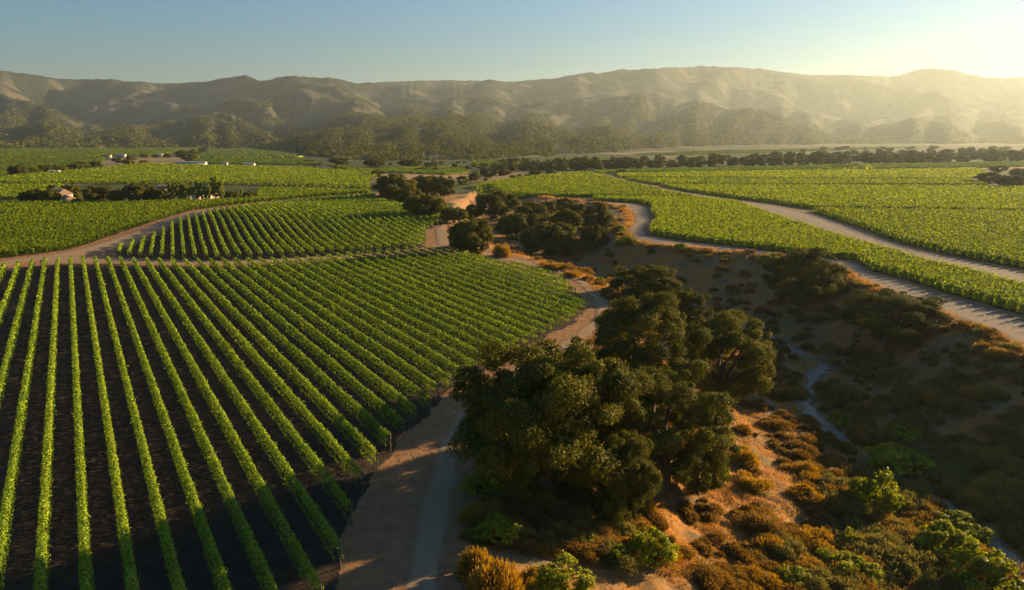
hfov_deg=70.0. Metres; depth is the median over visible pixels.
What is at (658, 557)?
dry shrub
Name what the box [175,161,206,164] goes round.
barn
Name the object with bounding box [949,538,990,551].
dry shrub
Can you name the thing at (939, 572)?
dry shrub
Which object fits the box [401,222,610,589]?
road
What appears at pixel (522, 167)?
tree
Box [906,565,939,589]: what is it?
dry shrub
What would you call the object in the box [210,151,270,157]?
vine row
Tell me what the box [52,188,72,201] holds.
farmhouse
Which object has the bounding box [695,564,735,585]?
dry shrub
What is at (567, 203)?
oak tree
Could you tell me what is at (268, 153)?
vine row
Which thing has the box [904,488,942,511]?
dry shrub
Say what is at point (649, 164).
tree
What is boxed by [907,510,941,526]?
dry shrub
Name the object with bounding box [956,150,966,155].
tree
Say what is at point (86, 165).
tree
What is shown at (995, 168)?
tree
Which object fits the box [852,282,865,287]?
rim shrub
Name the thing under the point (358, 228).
vine row
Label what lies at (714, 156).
tree
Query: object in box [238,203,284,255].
vine row
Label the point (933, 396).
dry shrub
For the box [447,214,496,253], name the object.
oak tree
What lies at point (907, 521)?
dry shrub
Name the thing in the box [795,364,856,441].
creek bed
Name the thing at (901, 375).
dry shrub
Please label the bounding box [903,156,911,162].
tree
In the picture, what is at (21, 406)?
vine row
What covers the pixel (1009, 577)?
dry shrub
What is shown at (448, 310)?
vine row
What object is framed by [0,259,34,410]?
vine row
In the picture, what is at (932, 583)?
dry shrub
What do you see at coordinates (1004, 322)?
bank track
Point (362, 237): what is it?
vine row
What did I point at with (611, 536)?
dry shrub
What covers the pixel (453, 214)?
oak tree
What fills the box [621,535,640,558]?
dry shrub
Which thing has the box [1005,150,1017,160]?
tree
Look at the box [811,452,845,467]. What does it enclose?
dry shrub
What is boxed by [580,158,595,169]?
tree
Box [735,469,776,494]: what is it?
dry shrub
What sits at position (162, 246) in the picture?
vine row
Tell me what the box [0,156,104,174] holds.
vineyard
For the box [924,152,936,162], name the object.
tree
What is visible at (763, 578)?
dry shrub
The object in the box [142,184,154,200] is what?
tree
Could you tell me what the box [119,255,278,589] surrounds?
vine row
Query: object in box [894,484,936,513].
dry shrub
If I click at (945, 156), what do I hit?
tree
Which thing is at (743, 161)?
tree
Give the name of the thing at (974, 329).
rim shrub
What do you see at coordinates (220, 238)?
vine row
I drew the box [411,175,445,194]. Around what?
oak tree
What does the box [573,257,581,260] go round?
gully shrub
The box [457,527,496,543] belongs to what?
dry shrub
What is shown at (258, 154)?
vine row
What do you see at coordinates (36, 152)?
vineyard
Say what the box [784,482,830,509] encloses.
dry shrub
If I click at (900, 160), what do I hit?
tree
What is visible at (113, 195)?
tree
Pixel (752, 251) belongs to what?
rim shrub
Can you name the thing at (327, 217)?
vine row
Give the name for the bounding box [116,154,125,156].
house
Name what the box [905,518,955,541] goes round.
dry shrub
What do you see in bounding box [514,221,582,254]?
oak tree
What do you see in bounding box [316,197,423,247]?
vine row
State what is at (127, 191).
tree
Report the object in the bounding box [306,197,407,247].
vine row
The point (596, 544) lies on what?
dry shrub
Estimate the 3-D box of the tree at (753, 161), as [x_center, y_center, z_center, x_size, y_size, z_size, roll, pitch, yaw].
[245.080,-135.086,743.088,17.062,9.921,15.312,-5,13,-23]
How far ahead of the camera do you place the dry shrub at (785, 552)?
62.58 m
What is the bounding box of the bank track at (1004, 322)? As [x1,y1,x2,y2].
[595,200,1023,345]
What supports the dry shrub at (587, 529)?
on the ground at (376, 533)
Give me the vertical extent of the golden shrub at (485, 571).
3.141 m
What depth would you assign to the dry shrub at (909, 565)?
63.05 m
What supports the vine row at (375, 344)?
on the ground at (376, 533)
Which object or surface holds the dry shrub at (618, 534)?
on the ground at (376, 533)
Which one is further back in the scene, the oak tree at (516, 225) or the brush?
the oak tree at (516, 225)
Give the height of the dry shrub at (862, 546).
1.907 m
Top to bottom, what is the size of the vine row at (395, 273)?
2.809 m
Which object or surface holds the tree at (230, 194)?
on the ground at (376, 533)
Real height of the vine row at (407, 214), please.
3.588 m
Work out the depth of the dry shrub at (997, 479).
78.72 m
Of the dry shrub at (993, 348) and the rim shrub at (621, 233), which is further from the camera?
the rim shrub at (621, 233)
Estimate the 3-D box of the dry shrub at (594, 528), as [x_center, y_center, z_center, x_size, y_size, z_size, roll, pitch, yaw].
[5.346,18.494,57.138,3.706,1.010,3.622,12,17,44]
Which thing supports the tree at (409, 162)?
on the ground at (376, 533)
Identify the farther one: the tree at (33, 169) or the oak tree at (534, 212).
the tree at (33, 169)
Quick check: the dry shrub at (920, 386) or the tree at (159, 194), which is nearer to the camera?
the dry shrub at (920, 386)
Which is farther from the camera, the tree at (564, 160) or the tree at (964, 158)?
the tree at (964, 158)
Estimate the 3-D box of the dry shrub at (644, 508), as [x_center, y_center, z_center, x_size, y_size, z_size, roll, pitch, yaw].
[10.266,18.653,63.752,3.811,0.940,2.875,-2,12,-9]
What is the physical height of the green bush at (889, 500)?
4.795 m
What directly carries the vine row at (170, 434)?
on the ground at (376, 533)
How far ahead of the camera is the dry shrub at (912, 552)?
65.50 m
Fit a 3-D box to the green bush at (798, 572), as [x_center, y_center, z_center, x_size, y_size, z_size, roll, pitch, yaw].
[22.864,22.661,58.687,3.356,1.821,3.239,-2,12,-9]
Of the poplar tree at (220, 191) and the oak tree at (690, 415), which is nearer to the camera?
the oak tree at (690, 415)
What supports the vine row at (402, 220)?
on the ground at (376, 533)
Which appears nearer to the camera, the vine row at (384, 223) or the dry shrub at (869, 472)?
the dry shrub at (869, 472)
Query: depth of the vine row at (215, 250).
205.84 m
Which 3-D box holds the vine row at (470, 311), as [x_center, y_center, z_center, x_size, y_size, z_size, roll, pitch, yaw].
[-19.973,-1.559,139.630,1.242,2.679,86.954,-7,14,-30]
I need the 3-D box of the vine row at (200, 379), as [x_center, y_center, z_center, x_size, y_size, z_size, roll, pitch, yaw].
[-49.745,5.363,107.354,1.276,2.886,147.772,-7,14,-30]
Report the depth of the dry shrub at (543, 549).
53.39 m
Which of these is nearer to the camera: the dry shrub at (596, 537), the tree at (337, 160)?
the dry shrub at (596, 537)
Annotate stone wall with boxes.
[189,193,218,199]
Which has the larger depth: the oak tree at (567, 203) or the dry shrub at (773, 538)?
the oak tree at (567, 203)
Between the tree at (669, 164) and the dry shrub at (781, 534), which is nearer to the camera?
the dry shrub at (781, 534)
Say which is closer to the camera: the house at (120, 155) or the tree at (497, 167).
the tree at (497, 167)
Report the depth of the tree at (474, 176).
497.77 m
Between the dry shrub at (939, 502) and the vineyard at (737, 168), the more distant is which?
the vineyard at (737, 168)
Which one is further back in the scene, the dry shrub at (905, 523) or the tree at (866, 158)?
the tree at (866, 158)
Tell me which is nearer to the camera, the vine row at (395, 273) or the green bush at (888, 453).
the green bush at (888, 453)
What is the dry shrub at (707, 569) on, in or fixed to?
on the ground at (376, 533)
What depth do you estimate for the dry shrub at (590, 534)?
55.29 m
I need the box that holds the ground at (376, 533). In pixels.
[0,143,1023,589]
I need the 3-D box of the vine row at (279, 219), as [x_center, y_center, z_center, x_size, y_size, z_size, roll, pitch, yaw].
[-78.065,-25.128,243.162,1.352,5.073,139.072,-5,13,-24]
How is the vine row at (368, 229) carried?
on the ground at (376, 533)
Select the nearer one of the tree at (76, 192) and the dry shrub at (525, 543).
the dry shrub at (525, 543)
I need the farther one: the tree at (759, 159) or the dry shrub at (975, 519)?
the tree at (759, 159)
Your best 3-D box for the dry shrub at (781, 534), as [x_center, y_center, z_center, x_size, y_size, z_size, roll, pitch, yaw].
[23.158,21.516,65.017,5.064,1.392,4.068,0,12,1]
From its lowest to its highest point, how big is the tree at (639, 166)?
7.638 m
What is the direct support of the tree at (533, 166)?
on the ground at (376, 533)
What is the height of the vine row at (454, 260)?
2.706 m
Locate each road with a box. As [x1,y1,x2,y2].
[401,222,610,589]
[619,178,1023,282]
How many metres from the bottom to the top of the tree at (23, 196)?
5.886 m
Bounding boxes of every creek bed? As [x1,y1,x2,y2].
[740,324,806,354]
[756,399,776,418]
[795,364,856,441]
[928,492,1023,576]
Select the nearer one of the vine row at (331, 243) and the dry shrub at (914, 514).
the dry shrub at (914, 514)
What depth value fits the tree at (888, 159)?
804.16 m
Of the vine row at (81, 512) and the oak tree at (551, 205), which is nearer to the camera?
the vine row at (81, 512)
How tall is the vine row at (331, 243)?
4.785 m
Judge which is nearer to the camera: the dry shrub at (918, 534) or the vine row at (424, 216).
the dry shrub at (918, 534)
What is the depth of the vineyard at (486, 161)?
839.33 m
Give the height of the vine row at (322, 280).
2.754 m
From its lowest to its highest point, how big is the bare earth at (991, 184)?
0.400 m
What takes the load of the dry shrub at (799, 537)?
on the ground at (376, 533)
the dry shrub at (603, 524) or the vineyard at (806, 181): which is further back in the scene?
the vineyard at (806, 181)
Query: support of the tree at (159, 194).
on the ground at (376, 533)
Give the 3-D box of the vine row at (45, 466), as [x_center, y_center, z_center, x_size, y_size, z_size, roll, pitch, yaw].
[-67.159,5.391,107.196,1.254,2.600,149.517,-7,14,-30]
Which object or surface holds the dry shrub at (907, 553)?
on the ground at (376, 533)
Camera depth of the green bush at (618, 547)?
53.50 m
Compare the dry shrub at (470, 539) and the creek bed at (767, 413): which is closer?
the dry shrub at (470, 539)
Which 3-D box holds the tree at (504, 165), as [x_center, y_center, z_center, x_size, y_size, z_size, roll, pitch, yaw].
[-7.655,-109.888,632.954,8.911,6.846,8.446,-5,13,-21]
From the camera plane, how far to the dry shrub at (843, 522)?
71.02 m
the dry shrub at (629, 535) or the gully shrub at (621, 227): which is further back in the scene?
the gully shrub at (621, 227)
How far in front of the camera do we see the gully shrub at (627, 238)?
208.38 m
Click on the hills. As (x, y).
(930, 101)
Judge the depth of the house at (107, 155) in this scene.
1055.63 m
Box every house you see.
[102,154,111,157]
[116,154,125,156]
[157,184,167,194]
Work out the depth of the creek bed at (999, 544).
70.19 m
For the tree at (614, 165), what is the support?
on the ground at (376, 533)
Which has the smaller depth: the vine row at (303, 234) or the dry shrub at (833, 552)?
the dry shrub at (833, 552)
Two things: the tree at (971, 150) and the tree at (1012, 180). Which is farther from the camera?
the tree at (971, 150)
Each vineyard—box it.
[0,147,202,157]
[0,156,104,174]
[0,162,377,187]
[0,183,63,198]
[0,186,369,256]
[193,157,322,164]
[330,164,470,174]
[470,170,691,197]
[471,158,521,165]
[543,157,609,159]
[592,194,1023,312]
[595,165,807,172]
[616,167,987,178]
[625,176,987,185]
[633,146,928,154]
[660,183,1023,210]
[813,205,1023,267]
[865,161,1023,168]
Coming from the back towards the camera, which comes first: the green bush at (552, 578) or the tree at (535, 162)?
the tree at (535, 162)
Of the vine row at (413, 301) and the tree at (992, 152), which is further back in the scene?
the tree at (992, 152)
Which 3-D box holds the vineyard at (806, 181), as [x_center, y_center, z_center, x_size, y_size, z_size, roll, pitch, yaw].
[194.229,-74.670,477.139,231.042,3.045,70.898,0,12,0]
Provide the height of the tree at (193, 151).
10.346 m
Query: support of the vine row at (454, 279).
on the ground at (376, 533)
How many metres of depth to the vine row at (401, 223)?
244.67 m
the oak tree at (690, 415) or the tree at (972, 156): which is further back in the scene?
the tree at (972, 156)
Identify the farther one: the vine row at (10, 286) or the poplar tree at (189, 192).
the poplar tree at (189, 192)
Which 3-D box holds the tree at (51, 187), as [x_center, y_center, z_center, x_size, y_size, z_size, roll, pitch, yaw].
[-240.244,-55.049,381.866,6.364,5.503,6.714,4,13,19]
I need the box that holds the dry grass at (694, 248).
[431,187,1023,589]
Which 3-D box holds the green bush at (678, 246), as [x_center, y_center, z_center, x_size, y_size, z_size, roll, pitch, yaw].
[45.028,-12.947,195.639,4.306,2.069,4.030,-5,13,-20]
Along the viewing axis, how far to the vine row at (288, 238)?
218.35 m
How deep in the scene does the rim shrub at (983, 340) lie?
106.86 m
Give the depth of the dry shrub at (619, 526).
58.32 m
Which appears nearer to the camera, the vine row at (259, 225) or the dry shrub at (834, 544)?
the dry shrub at (834, 544)
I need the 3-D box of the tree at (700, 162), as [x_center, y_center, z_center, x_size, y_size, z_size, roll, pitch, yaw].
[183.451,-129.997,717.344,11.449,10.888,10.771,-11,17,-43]
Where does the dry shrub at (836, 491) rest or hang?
on the ground at (376, 533)
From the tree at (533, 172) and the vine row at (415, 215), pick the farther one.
the tree at (533, 172)
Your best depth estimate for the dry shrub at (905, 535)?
68.63 m
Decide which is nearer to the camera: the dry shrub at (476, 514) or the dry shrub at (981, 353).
the dry shrub at (476, 514)
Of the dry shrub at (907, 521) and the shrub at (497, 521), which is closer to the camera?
the shrub at (497, 521)
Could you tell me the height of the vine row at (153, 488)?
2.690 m
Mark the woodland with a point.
(493, 144)
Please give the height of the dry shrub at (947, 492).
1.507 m
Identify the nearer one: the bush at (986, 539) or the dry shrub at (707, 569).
the dry shrub at (707, 569)
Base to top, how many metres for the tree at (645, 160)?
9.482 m
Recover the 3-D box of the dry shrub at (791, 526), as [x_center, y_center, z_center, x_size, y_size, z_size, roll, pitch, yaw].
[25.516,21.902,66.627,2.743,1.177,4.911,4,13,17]
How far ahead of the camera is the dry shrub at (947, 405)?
94.59 m
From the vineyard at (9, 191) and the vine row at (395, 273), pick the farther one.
the vineyard at (9, 191)
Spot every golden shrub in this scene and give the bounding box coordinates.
[454,544,525,589]
[492,242,511,257]
[510,565,543,589]
[538,261,564,269]
[562,270,581,277]
[730,443,760,468]
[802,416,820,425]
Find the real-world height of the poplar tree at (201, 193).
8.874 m
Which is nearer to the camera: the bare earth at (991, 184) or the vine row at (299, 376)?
the vine row at (299, 376)
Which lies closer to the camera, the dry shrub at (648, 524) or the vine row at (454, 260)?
the dry shrub at (648, 524)
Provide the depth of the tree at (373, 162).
716.25 m
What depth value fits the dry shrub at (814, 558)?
60.86 m
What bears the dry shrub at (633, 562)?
on the ground at (376, 533)
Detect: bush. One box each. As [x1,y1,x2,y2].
[524,550,595,589]
[603,544,635,567]
[628,526,679,568]
[673,243,688,250]
[719,467,731,483]
[755,253,778,262]
[772,564,815,589]
[815,546,884,585]
[826,411,850,427]
[836,526,863,542]
[844,467,904,515]
[864,441,936,475]
[913,519,981,558]
[942,539,1023,589]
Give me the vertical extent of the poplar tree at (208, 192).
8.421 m
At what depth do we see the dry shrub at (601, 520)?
57.97 m
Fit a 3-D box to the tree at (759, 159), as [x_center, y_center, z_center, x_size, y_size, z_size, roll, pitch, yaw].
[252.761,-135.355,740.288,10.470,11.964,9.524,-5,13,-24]
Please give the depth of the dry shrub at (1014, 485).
78.05 m
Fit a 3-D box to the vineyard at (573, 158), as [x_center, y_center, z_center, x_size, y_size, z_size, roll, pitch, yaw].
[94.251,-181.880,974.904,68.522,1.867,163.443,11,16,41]
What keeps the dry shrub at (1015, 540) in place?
on the ground at (376, 533)
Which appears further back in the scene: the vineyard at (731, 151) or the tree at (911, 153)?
the vineyard at (731, 151)
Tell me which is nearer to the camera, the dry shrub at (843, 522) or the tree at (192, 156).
the dry shrub at (843, 522)
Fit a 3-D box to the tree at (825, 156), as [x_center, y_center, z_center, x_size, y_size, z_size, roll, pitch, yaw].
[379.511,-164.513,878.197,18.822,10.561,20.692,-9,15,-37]
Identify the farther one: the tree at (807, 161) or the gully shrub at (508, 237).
the tree at (807, 161)
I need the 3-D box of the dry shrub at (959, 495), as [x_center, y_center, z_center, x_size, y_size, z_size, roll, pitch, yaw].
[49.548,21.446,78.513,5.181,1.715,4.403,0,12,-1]
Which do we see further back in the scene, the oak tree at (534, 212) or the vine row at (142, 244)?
the oak tree at (534, 212)
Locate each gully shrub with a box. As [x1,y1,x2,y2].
[505,235,515,239]
[532,254,546,258]
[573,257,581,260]
[613,238,624,245]
[614,225,626,232]
[614,235,625,240]
[622,236,637,242]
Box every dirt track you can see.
[0,194,363,267]
[41,248,443,264]
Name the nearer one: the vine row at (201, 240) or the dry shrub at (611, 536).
the dry shrub at (611, 536)
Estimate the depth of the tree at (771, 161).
748.05 m
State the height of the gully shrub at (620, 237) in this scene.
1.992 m
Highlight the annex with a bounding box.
[59,195,75,201]
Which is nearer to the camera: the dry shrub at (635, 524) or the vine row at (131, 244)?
the dry shrub at (635, 524)
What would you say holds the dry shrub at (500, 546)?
on the ground at (376, 533)
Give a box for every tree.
[7,164,29,174]
[16,192,35,201]
[27,167,41,172]
[27,188,48,201]
[34,188,61,201]
[38,165,54,171]
[46,184,56,188]
[53,165,66,169]
[60,184,82,198]
[65,163,83,168]
[75,161,90,168]
[80,186,104,200]
[88,161,104,167]
[94,186,113,200]
[106,188,125,200]
[111,157,121,162]
[118,183,145,200]
[121,158,135,164]
[139,153,148,157]
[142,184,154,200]
[150,188,168,200]
[167,182,171,199]
[170,183,175,198]
[173,149,186,156]
[174,182,179,200]
[178,152,196,160]
[179,182,183,199]
[182,183,187,198]
[187,185,190,198]
[188,149,200,153]
[191,185,194,196]
[194,181,200,198]
[198,183,203,199]
[202,185,207,198]
[206,185,211,198]
[210,176,217,198]
[217,181,224,197]
[224,190,240,198]
[242,191,257,197]
[327,156,349,164]
[362,158,385,166]
[370,173,417,199]
[371,169,384,174]
[392,186,423,202]
[397,159,421,165]
[401,192,450,218]
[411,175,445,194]
[431,176,455,195]
[439,206,468,222]
[445,335,642,502]
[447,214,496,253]
[456,176,468,184]
[466,204,483,217]
[468,172,480,180]
[474,190,521,216]
[479,168,498,177]
[489,165,501,169]
[495,211,528,235]
[498,170,512,175]
[498,350,655,474]
[499,164,506,169]
[508,164,518,170]
[512,201,550,227]
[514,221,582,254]
[518,164,530,170]
[527,164,537,169]
[528,168,540,174]
[531,159,542,164]
[537,164,545,169]
[542,199,556,213]
[544,169,555,173]
[545,162,555,169]
[546,208,582,226]
[555,197,576,211]
[556,163,568,170]
[557,157,568,165]
[568,159,577,169]
[570,204,586,215]
[573,156,580,164]
[579,224,610,249]
[579,429,662,527]
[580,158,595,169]
[582,201,614,227]
[587,289,714,406]
[591,159,603,169]
[603,162,611,168]
[607,363,741,490]
[608,264,683,303]
[609,156,621,162]
[610,162,620,168]
[618,159,634,168]
[629,157,639,167]
[635,161,644,168]
[639,157,649,165]
[647,160,655,167]
[654,154,665,159]
[654,159,663,167]
[664,162,673,166]
[665,308,778,406]
[666,288,710,323]
[671,444,724,495]
[673,162,681,166]
[676,155,688,162]
[680,161,696,166]
[695,157,703,166]
[703,158,717,166]
[710,154,718,160]
[717,154,727,163]
[726,157,739,165]
[739,155,750,165]
[746,157,758,165]
[754,155,769,162]
[756,156,766,165]
[760,247,859,307]
[765,156,779,165]
[769,151,783,156]
[775,155,784,165]
[784,152,795,157]
[784,155,798,164]
[795,154,804,164]
[797,151,806,155]
[804,157,812,164]
[806,154,819,157]
[812,157,825,164]
[813,151,825,156]
[820,154,836,158]
[826,158,843,163]
[827,286,954,343]
[833,151,843,155]
[838,154,851,163]
[848,155,858,160]
[861,152,879,162]
[871,153,886,162]
[876,151,891,156]
[881,156,893,162]
[892,157,903,162]
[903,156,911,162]
[905,151,917,156]
[907,156,917,162]
[917,152,925,157]
[917,157,927,162]
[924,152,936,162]
[931,150,944,157]
[933,158,946,162]
[940,154,949,160]
[942,150,955,157]
[945,149,956,154]
[946,155,955,161]
[954,155,965,161]
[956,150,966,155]
[961,156,970,161]
[966,148,977,155]
[969,153,979,158]
[972,172,1007,182]
[975,152,989,158]
[982,155,998,161]
[986,149,998,157]
[987,165,1008,171]
[993,175,1023,185]
[995,153,1006,160]
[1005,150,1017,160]
[1008,168,1023,175]
[1014,150,1023,160]
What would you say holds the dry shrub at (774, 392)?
on the ground at (376, 533)
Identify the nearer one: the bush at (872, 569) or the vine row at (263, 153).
the bush at (872, 569)
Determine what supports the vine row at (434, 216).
on the ground at (376, 533)
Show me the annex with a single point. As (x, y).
(66, 197)
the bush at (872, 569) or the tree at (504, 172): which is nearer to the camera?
the bush at (872, 569)
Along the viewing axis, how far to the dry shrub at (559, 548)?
53.78 m
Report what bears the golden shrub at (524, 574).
on the ground at (376, 533)
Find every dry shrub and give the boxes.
[455,501,501,527]
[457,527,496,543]
[458,470,505,497]
[462,526,489,544]
[464,501,497,519]
[470,496,506,512]
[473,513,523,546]
[490,538,520,552]
[504,526,536,538]
[508,531,540,555]
[531,537,557,558]
[538,528,571,557]
[545,518,588,538]
[566,513,613,536]
[568,533,600,555]
[574,516,614,532]
[576,531,596,542]
[578,545,611,566]
[585,519,615,537]
[586,522,603,534]
[586,531,606,543]
[592,532,622,543]
[598,538,638,575]
[611,532,627,544]
[612,520,638,536]
[621,525,633,537]
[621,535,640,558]
[622,536,637,557]
[631,505,650,514]
[632,512,656,538]
[633,520,647,532]
[639,500,657,511]
[640,522,658,543]
[642,542,680,574]
[675,544,690,561]
[678,559,725,589]
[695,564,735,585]
[730,504,788,536]
[731,564,750,587]
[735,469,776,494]
[745,546,777,566]
[746,564,783,589]
[748,525,787,553]
[748,529,802,548]
[757,385,791,399]
[767,540,809,564]
[773,381,811,400]
[779,459,820,481]
[782,521,799,539]
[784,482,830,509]
[787,529,803,546]
[791,544,826,570]
[795,527,838,551]
[795,529,832,556]
[796,524,825,541]
[799,565,832,589]
[805,555,841,579]
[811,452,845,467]
[815,477,873,514]
[815,545,849,575]
[819,483,853,517]
[819,489,885,521]
[819,564,867,589]
[820,472,849,486]
[821,559,876,589]
[827,529,872,556]
[828,530,868,549]
[829,382,870,399]
[830,528,852,551]
[830,554,881,575]
[831,523,863,532]
[836,515,861,528]
[837,515,900,534]
[839,547,890,580]
[840,528,904,559]
[841,531,899,568]
[844,422,894,445]
[851,462,899,483]
[859,567,878,589]
[864,542,922,577]
[866,531,941,573]
[869,510,900,535]
[869,575,887,589]
[872,533,930,566]
[874,564,904,588]
[875,367,917,382]
[875,513,914,528]
[878,516,933,556]
[878,567,904,588]
[880,516,947,553]
[880,520,926,552]
[883,522,936,548]
[885,458,939,477]
[885,576,900,588]
[889,423,926,442]
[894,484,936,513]
[895,440,935,459]
[898,477,933,497]
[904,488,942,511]
[905,379,946,394]
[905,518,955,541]
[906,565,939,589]
[907,510,934,526]
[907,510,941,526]
[912,577,941,589]
[914,493,951,521]
[918,385,952,405]
[920,509,962,533]
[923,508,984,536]
[930,570,944,581]
[932,478,962,498]
[937,397,980,416]
[937,566,986,582]
[939,564,996,589]
[948,517,985,540]
[949,483,983,506]
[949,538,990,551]
[956,383,1003,399]
[961,501,1001,523]
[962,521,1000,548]
[962,556,1023,585]
[968,470,1023,501]
[971,452,1023,480]
[972,341,1013,359]
[977,349,1008,360]
[987,475,1023,490]
[998,524,1023,550]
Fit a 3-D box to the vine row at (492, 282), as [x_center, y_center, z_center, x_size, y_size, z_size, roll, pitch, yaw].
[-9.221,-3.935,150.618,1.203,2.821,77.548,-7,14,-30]
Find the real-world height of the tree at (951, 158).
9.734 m
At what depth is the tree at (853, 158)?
903.15 m
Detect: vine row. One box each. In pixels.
[0,257,47,589]
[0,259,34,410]
[0,260,20,325]
[0,262,7,282]
[31,256,60,589]
[68,256,95,589]
[81,255,139,589]
[93,255,185,589]
[106,255,232,589]
[117,242,123,255]
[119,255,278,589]
[127,238,134,256]
[131,257,323,589]
[138,235,145,255]
[144,257,343,567]
[148,231,155,256]
[157,257,352,525]
[159,226,164,255]
[170,220,174,256]
[170,256,364,493]
[179,216,185,257]
[182,258,377,470]
[186,214,196,259]
[194,212,207,258]
[196,257,391,452]
[201,210,219,257]
[207,209,230,256]
[209,258,404,436]
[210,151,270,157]
[211,151,275,157]
[212,150,286,157]
[213,207,240,256]
[214,150,291,156]
[216,149,303,156]
[220,150,300,156]
[220,206,251,256]
[221,150,296,156]
[221,257,418,424]
[226,205,262,255]
[231,203,273,256]
[233,257,430,412]
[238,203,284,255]
[244,203,294,256]
[245,257,438,399]
[249,202,304,255]
[256,202,314,254]
[257,256,451,387]
[261,201,324,254]
[266,201,334,253]
[269,256,460,375]
[271,200,344,254]
[277,199,354,253]
[282,199,363,251]
[282,256,476,367]
[287,199,372,251]
[291,198,381,249]
[294,255,482,364]
[296,198,390,249]
[301,198,398,248]
[305,253,497,353]
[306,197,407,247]
[311,197,415,246]
[315,254,508,347]
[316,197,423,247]
[321,196,425,244]
[325,253,519,346]
[326,195,425,238]
[330,195,425,233]
[335,195,426,229]
[335,252,528,344]
[339,194,429,228]
[344,194,433,225]
[345,251,537,338]
[348,194,437,223]
[353,194,441,221]
[356,251,546,331]
[357,193,440,219]
[361,193,441,214]
[366,250,554,328]
[376,249,563,328]
[386,249,571,324]
[395,248,577,320]
[405,248,582,315]
[414,247,585,310]
[424,246,583,300]
[435,246,575,296]
[445,245,569,284]
[509,260,563,282]
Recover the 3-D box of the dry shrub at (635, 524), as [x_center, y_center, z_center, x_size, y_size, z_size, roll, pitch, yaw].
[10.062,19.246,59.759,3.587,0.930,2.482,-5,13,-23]
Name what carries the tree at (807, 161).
on the ground at (376, 533)
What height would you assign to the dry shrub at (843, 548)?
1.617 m
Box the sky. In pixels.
[0,0,1023,82]
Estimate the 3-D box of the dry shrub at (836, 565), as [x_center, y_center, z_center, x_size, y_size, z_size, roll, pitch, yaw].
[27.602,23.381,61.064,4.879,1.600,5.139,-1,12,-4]
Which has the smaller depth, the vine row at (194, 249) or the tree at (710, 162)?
the vine row at (194, 249)
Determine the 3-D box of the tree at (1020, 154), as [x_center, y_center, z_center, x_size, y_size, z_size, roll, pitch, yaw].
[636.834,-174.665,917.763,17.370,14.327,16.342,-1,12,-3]
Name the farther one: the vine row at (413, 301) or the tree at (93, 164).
the tree at (93, 164)
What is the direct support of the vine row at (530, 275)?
on the ground at (376, 533)
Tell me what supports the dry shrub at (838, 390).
on the ground at (376, 533)
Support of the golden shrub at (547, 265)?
on the ground at (376, 533)
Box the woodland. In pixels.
[0,85,1023,161]
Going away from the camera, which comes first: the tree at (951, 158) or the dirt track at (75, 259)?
the dirt track at (75, 259)
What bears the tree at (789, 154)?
on the ground at (376, 533)
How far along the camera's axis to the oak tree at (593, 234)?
222.49 m
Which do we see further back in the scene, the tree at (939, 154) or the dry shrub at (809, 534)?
the tree at (939, 154)
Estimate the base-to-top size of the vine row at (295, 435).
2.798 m
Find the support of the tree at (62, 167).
on the ground at (376, 533)
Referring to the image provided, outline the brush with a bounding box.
[467,225,1023,589]
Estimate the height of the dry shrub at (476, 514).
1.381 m
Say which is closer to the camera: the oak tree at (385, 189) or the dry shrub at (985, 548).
the dry shrub at (985, 548)
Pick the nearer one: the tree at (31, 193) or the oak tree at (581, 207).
the oak tree at (581, 207)
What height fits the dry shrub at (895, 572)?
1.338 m
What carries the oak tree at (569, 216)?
on the ground at (376, 533)
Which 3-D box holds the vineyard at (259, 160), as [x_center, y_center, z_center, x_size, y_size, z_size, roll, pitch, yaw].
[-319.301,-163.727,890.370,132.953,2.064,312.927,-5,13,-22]
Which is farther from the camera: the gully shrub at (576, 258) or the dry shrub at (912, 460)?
the gully shrub at (576, 258)
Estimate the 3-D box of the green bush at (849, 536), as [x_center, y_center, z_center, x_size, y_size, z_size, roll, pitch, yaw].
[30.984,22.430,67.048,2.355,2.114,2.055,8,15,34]
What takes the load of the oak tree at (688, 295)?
on the ground at (376, 533)
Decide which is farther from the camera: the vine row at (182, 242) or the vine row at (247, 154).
the vine row at (247, 154)
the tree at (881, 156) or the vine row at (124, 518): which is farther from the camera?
the tree at (881, 156)
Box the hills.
[0,66,1023,159]
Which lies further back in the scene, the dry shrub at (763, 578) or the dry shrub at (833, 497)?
the dry shrub at (833, 497)
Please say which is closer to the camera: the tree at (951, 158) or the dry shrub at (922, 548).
the dry shrub at (922, 548)
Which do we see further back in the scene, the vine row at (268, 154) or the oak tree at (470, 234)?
the vine row at (268, 154)
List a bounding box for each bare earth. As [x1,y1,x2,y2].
[67,160,184,168]
[104,157,189,160]
[438,192,487,209]
[973,178,998,185]
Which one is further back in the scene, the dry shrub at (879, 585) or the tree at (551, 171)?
the tree at (551, 171)
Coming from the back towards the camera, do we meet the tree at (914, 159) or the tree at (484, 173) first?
the tree at (914, 159)
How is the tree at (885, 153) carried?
on the ground at (376, 533)
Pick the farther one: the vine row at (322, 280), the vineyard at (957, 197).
the vineyard at (957, 197)
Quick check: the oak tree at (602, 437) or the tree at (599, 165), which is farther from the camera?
the tree at (599, 165)
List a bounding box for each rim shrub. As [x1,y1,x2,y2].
[619,231,629,235]
[642,243,653,247]
[720,254,730,258]
[745,249,755,253]
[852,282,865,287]
[866,283,879,287]
[968,323,989,328]
[969,325,998,334]
[975,338,989,343]
[998,342,1022,351]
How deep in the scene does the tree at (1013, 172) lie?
536.42 m
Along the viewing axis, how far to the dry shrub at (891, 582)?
61.20 m
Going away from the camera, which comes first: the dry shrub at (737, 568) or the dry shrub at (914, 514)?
the dry shrub at (737, 568)
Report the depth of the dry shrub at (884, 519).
70.91 m
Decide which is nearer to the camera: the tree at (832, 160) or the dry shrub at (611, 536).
the dry shrub at (611, 536)

